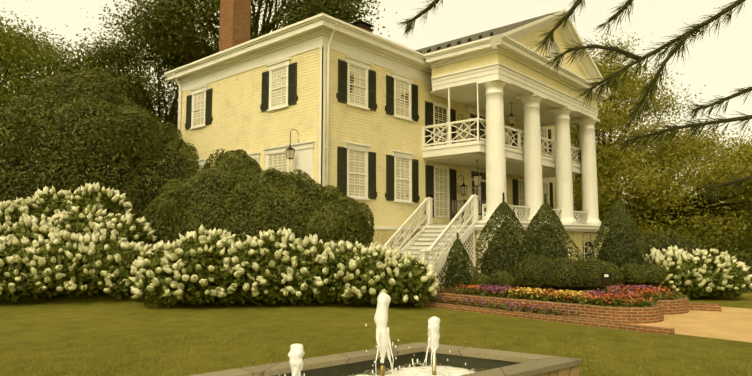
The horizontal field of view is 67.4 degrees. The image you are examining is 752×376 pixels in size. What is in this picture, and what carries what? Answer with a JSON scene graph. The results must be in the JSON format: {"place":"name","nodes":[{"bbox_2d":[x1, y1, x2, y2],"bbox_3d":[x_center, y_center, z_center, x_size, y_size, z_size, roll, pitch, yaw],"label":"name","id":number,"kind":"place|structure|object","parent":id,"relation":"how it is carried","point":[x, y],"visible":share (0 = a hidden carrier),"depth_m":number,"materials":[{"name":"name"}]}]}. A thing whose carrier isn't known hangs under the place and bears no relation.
{"place":"outdoors","nodes":[
{"label":"outdoors","id":0,"kind":"place"},
{"bbox_2d":[0,211,751,375],"bbox_3d":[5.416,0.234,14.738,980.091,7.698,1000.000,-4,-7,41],"label":"ground","id":1,"kind":"structure","parent":0,"point":[54,320],"depth_m":12.22,"materials":[{"name":"green plant"}]},
{"bbox_2d":[0,69,374,247],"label":"large shrubs","id":2,"kind":"object","parent":1,"relation":"on","point":[31,115],"visible":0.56,"depth_m":22.43,"materials":[{"name":"green plant"}]},
{"bbox_2d":[164,13,578,249],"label":"house","id":3,"kind":"structure","parent":1,"relation":"on","point":[347,109],"depth_m":24.30,"materials":[{"name":"yellow paint"}]},
{"bbox_2d":[219,0,373,51],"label":"chimneys","id":4,"kind":"object","parent":3,"relation":"on","point":[235,17],"visible":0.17,"depth_m":27.08,"materials":[{"name":"brick"}]},
{"bbox_2d":[0,190,750,307],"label":"hydrangea bushes","id":5,"kind":"object","parent":1,"relation":"on","point":[418,271],"visible":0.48,"depth_m":17.19,"materials":[{"name":"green plant"}]},
{"bbox_2d":[0,182,751,302],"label":"hydrangea blooms","id":6,"kind":"object","parent":5,"relation":"on","point":[55,235],"visible":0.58,"depth_m":17.42,"materials":[{"name":"white plant"}]},
{"bbox_2d":[0,0,751,266],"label":"tree","id":7,"kind":"object","parent":1,"relation":"on","point":[645,166],"depth_m":39.55,"materials":[{"name":"green plant"}]},
{"bbox_2d":[189,342,581,375],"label":"fountain pool","id":8,"kind":"structure","parent":1,"relation":"on","point":[501,363],"depth_m":7.76,"materials":[{"name":"stone"}]},
{"bbox_2d":[343,361,489,375],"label":"fountain water","id":9,"kind":"structure","parent":8,"relation":"in","point":[412,370],"depth_m":7.95,"materials":[{"name":"white liquid"}]},
{"bbox_2d":[279,292,472,375],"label":"fountain jets","id":10,"kind":"object","parent":9,"relation":"on","point":[296,353],"visible":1,"depth_m":7.06,"materials":[{"name":"white liquid"}]},
{"bbox_2d":[384,194,495,288],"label":"stairs","id":11,"kind":"structure","parent":1,"relation":"on","point":[432,245],"depth_m":23.84,"materials":[{"name":"white wood"}]},
{"bbox_2d":[415,8,610,278],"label":"portico","id":12,"kind":"structure","parent":1,"relation":"on","point":[498,75],"depth_m":26.68,"materials":[{"name":"wood"}]},
{"bbox_2d":[450,200,464,222],"bbox_3d":[3.734,1.081,25.975,0.627,1.142,0.957,-1,-5,16],"label":"rocking chair","id":13,"kind":"object","parent":12,"relation":"on","point":[453,213],"visible":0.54,"depth_m":26.29,"materials":[{"name":"black"}]},
{"bbox_2d":[478,200,485,219],"bbox_3d":[4.929,1.094,26.122,0.627,1.142,0.957,-2,-5,21],"label":"rocking chair","id":14,"kind":"object","parent":12,"relation":"on","point":[479,213],"visible":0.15,"depth_m":26.49,"materials":[{"name":"white"}]},
{"bbox_2d":[397,0,751,202],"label":"pine","id":15,"kind":"object","parent":1,"relation":"on","point":[611,79],"depth_m":3.48,"materials":[{"name":"green plant"}]},
{"bbox_2d":[445,221,751,291],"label":"shrub","id":16,"kind":"object","parent":1,"relation":"on","point":[589,287],"visible":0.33,"depth_m":20.39,"materials":[{"name":"green plant"}]},
{"bbox_2d":[439,190,751,292],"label":"shrub foliage","id":17,"kind":"object","parent":16,"relation":"attached to","point":[503,210],"visible":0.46,"depth_m":20.69,"materials":[{"name":"green plant"}]},
{"bbox_2d":[0,0,751,205],"label":"sky","id":18,"kind":"structure","parent":0,"point":[723,64],"materials":[{"name":"white"}]},
{"bbox_2d":[407,282,751,342],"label":"garden walls and path","id":19,"kind":"structure","parent":0,"point":[682,316],"depth_m":14.30,"materials":[{"name":"brick"}]},
{"bbox_2d":[425,283,695,317],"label":"bedding flowers","id":20,"kind":"object","parent":19,"relation":"on","point":[642,295],"visible":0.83,"depth_m":15.62,"materials":[{"name":"multicoloured plant"}]},
{"bbox_2d":[600,273,611,292],"bbox_3d":[6.165,2.728,15.094,0.320,0.910,0.055,1,-5,-8],"label":"garden sign","id":21,"kind":"object","parent":19,"relation":"on","point":[605,278],"visible":0.92,"depth_m":15.10,"materials":[{"name":"black metal"}]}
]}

